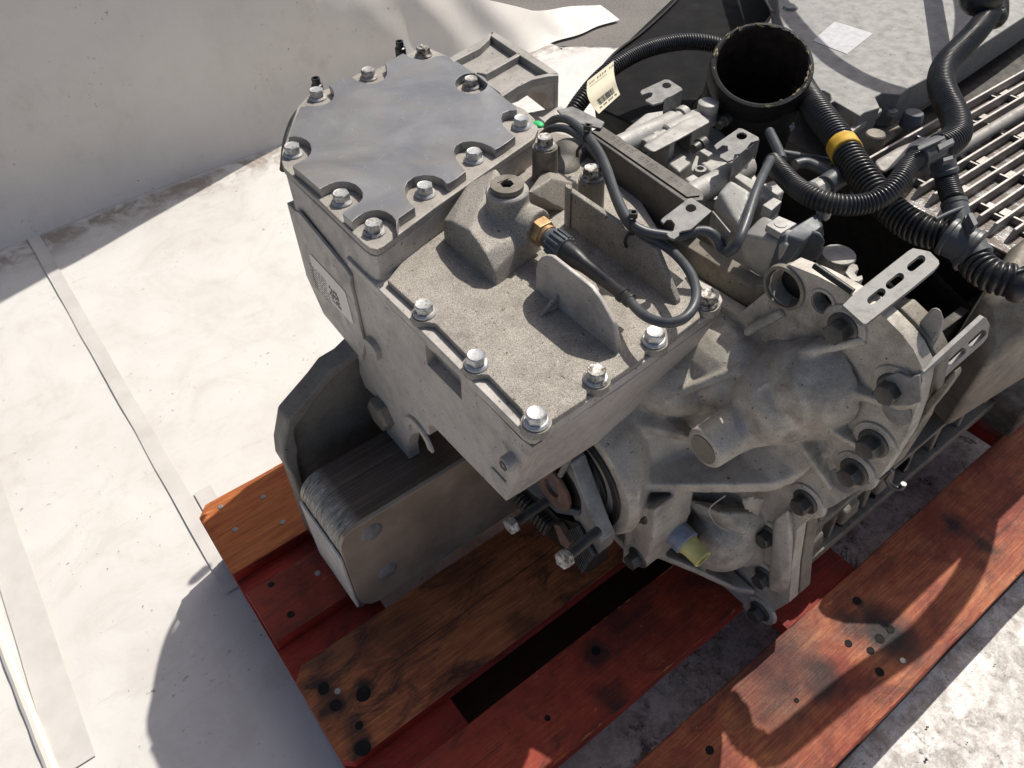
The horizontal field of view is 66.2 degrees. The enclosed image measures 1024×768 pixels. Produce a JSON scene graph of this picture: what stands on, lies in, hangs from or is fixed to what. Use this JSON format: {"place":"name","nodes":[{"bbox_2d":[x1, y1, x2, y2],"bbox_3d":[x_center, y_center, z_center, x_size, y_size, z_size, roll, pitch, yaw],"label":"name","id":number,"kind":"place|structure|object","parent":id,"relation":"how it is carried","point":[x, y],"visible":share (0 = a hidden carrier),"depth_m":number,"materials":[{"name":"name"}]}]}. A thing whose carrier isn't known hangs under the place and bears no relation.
{"place":"outdoors","nodes":[
{"label":"outdoors","id":0,"kind":"place"},
{"bbox_2d":[491,0,770,46],"bbox_3d":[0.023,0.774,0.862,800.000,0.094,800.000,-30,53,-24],"label":"ground","id":1,"kind":"structure","parent":0,"point":[634,17],"depth_m":2.68,"materials":[{"name":"concrete"}]},
{"bbox_2d":[0,43,1023,767],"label":"tarp floor","id":2,"kind":"structure","parent":1,"relation":"on","point":[216,329],"depth_m":1.34,"materials":[{"name":"white fabric"}]},
{"bbox_2d":[0,618,58,767],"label":"fold ridge","id":3,"kind":"structure","parent":2,"relation":"on","point":[25,701],"depth_m":1.11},
{"bbox_2d":[0,479,94,767],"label":"seam strip","id":4,"kind":"object","parent":2,"relation":"on","point":[57,708],"visible":1,"depth_m":1.16,"materials":[{"name":"white fabric"}]},
{"bbox_2d":[27,235,237,593],"bbox_3d":[-0.832,-0.055,1.593,0.030,0.001,1.316,-30,53,-23],"label":"seam strip","id":5,"kind":"object","parent":2,"relation":"on","point":[181,496],"visible":0.86,"depth_m":1.47,"materials":[{"name":"white fabric"}]},
{"bbox_2d":[194,485,343,767],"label":"seam strip","id":6,"kind":"object","parent":2,"relation":"on","point":[205,495],"visible":0.16,"depth_m":1.34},
{"bbox_2d":[0,0,618,248],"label":"hanging tarp","id":7,"kind":"object","parent":2,"relation":"on","point":[105,104],"visible":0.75,"depth_m":1.94,"materials":[{"name":"white fabric"}]},
{"bbox_2d":[72,416,1017,767],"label":"grit","id":8,"kind":"object","parent":2,"relation":"on","point":[202,590],"visible":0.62,"depth_m":1.19,"materials":[{"name":"grey stone"}]},
{"bbox_2d":[199,418,1023,767],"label":"pallet","id":9,"kind":"object","parent":2,"relation":"on","point":[505,648],"visible":0.56,"depth_m":1.02,"materials":[{"name":"red wood"}]},
{"bbox_2d":[274,339,521,607],"bbox_3d":[-0.111,0.104,1.080,0.360,0.396,0.174,-30,53,-24],"label":"steel support","id":10,"kind":"object","parent":9,"relation":"on","point":[383,515],"visible":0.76,"depth_m":0.99,"materials":[{"name":"metal"}]},
{"bbox_2d":[279,0,1023,624],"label":"gearbox","id":11,"kind":"object","parent":9,"relation":"on","point":[793,390],"visible":0.94,"depth_m":0.82,"materials":[{"name":"metal"}]},
{"bbox_2d":[503,497,548,534],"bbox_3d":[0.021,0.147,0.899,0.064,0.018,0.021,-30,53,-24],"label":"loose bolt","id":12,"kind":"object","parent":11,"relation":"attached to","point":[511,524],"visible":0.95,"depth_m":0.89,"materials":[{"name":"metal"}]},
{"bbox_2d":[554,526,601,569],"bbox_3d":[0.071,0.168,0.820,0.021,0.031,0.065,33,56,28],"label":"loose bolt","id":13,"kind":"object","parent":11,"relation":"attached to","point":[564,558],"visible":1,"depth_m":0.81,"materials":[{"name":"metal"}]},
{"bbox_2d":[539,124,701,327],"bbox_3d":[0.104,-0.179,0.790,0.067,0.045,0.380,-10,47,-7],"label":"sensor cable","id":14,"kind":"object","parent":11,"relation":"on","point":[637,309],"visible":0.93,"depth_m":0.69,"materials":[{"name":"black rubber"}]},
{"bbox_2d":[576,123,591,156],"bbox_3d":[0.077,-0.264,0.859,0.018,0.043,0.020,14,49,15],"label":"cable tie","id":15,"kind":"object","parent":14,"relation":"attached to","point":[587,127],"visible":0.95,"depth_m":0.84,"materials":[{"name":"black plastic"}]},
{"bbox_2d":[623,209,637,247],"bbox_3d":[0.112,-0.146,0.739,0.010,0.039,0.020,14,49,15],"label":"cable tie","id":16,"kind":"object","parent":14,"relation":"attached to","point":[633,214],"visible":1,"depth_m":0.73,"materials":[{"name":"black plastic"}]},
{"bbox_2d":[566,33,721,111],"bbox_3d":[0.188,-0.469,1.212,0.373,0.084,0.074,-27,52,-21],"label":"corrugated hose","id":17,"kind":"object","parent":11,"relation":"attached to","point":[623,60],"visible":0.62,"depth_m":1.21,"materials":[{"name":"black plastic"}]},
{"bbox_2d":[587,61,619,113],"bbox_3d":[0.134,-0.426,1.119,0.049,0.017,0.130,24,52,23],"label":"paper tag","id":18,"kind":"object","parent":17,"relation":"attached to","point":[603,93],"visible":1,"depth_m":1.10,"materials":[{"name":"beige paper"}]},
{"bbox_2d":[543,114,774,256],"bbox_3d":[0.116,-0.212,0.809,0.294,0.052,0.186,23,52,22],"label":"lead cable","id":19,"kind":"object","parent":11,"relation":"on","point":[716,238],"visible":0.98,"depth_m":0.73,"materials":[{"name":"black rubber"}]},
{"bbox_2d":[595,0,775,134],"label":"bell shroud","id":20,"kind":"object","parent":11,"relation":"attached to","point":[686,71],"visible":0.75,"depth_m":1.39,"materials":[{"name":"plastic"}]},
{"bbox_2d":[709,495,750,534],"bbox_3d":[0.235,0.143,0.850,0.048,0.049,0.007,32,56,28],"label":"wire offcut","id":21,"kind":"object","parent":11,"relation":"hanging from","point":[720,526],"visible":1,"depth_m":0.86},
{"bbox_2d":[701,23,813,174],"bbox_3d":[0.304,-0.361,1.009,0.125,0.190,0.177,6,47,8],"label":"rubber pipe","id":22,"kind":"object","parent":11,"relation":"attached to","point":[756,71],"visible":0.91,"depth_m":0.97,"materials":[{"name":"black rubber"}]},
{"bbox_2d":[786,122,794,131],"bbox_3d":[0.355,-0.341,1.004,0.013,0.011,0.060,10,48,12],"label":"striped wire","id":23,"kind":"object","parent":22,"relation":"attached to","point":[791,127],"visible":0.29,"depth_m":0.98,"materials":[{"name":"black plastic"}]},
{"bbox_2d":[763,149,925,216],"bbox_3d":[0.327,-0.199,0.784,0.156,0.050,0.107,13,49,14],"label":"corrugated hose","id":24,"kind":"object","parent":11,"relation":"attached to","point":[788,180],"visible":0.97,"depth_m":0.75,"materials":[{"name":"black plastic"}]},
{"bbox_2d":[788,78,953,250],"bbox_3d":[0.385,-0.277,0.902,0.071,0.053,0.392,-8,47,-5],"label":"corrugated hose","id":25,"kind":"object","parent":11,"relation":"on","point":[903,218],"visible":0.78,"depth_m":0.84,"materials":[{"name":"black plastic"}]},
{"bbox_2d":[765,127,846,192],"bbox_3d":[0.332,-0.252,0.885,0.092,0.055,0.100,-1,47,1],"label":"plug lead","id":26,"kind":"object","parent":25,"relation":"attached to","point":[830,179],"visible":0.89,"depth_m":0.87,"materials":[{"name":"plastic"}]},
{"bbox_2d":[933,196,993,270],"bbox_3d":[0.443,-0.147,0.778,0.057,0.058,0.066,-30,53,-24],"label":"hose joint","id":27,"kind":"object","parent":25,"relation":"attached to","point":[962,239],"visible":0.98,"depth_m":0.76,"materials":[{"name":"plastic"}]},
{"bbox_2d":[934,172,964,202],"bbox_3d":[0.447,-0.202,0.804,0.022,0.022,0.059,7,48,9],"label":"corrugated hose","id":28,"kind":"object","parent":27,"relation":"attached to","point":[948,186],"visible":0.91,"depth_m":0.79,"materials":[{"name":"black plastic"}]},
{"bbox_2d":[879,467,906,490],"bbox_3d":[0.360,0.090,0.752,0.038,0.036,0.014,3,47,5],"label":"cable tie","id":29,"kind":"object","parent":11,"relation":"attached to","point":[887,475],"visible":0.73,"depth_m":0.76,"materials":[{"name":"black plastic"}]},
{"bbox_2d":[926,0,1008,155],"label":"corrugated hose","id":30,"kind":"object","parent":11,"relation":"on","point":[951,109],"visible":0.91,"depth_m":0.88,"materials":[{"name":"black plastic"}]},
{"bbox_2d":[905,135,958,178],"bbox_3d":[0.426,-0.225,0.795,0.068,0.049,0.044,-30,53,-24],"label":"hose joint","id":31,"kind":"object","parent":30,"relation":"attached to","point":[940,160],"visible":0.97,"depth_m":0.78,"materials":[{"name":"plastic"}]},
{"bbox_2d":[958,0,1004,15],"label":"hose end cap","id":32,"kind":"object","parent":30,"relation":"attached to","point":[971,7],"visible":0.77,"depth_m":0.99,"materials":[{"name":"black plastic"}]},
{"bbox_2d":[958,250,1023,302],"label":"corrugated hose","id":33,"kind":"object","parent":11,"relation":"on","point":[989,271],"visible":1,"depth_m":0.74,"materials":[{"name":"black plastic"}]}
]}

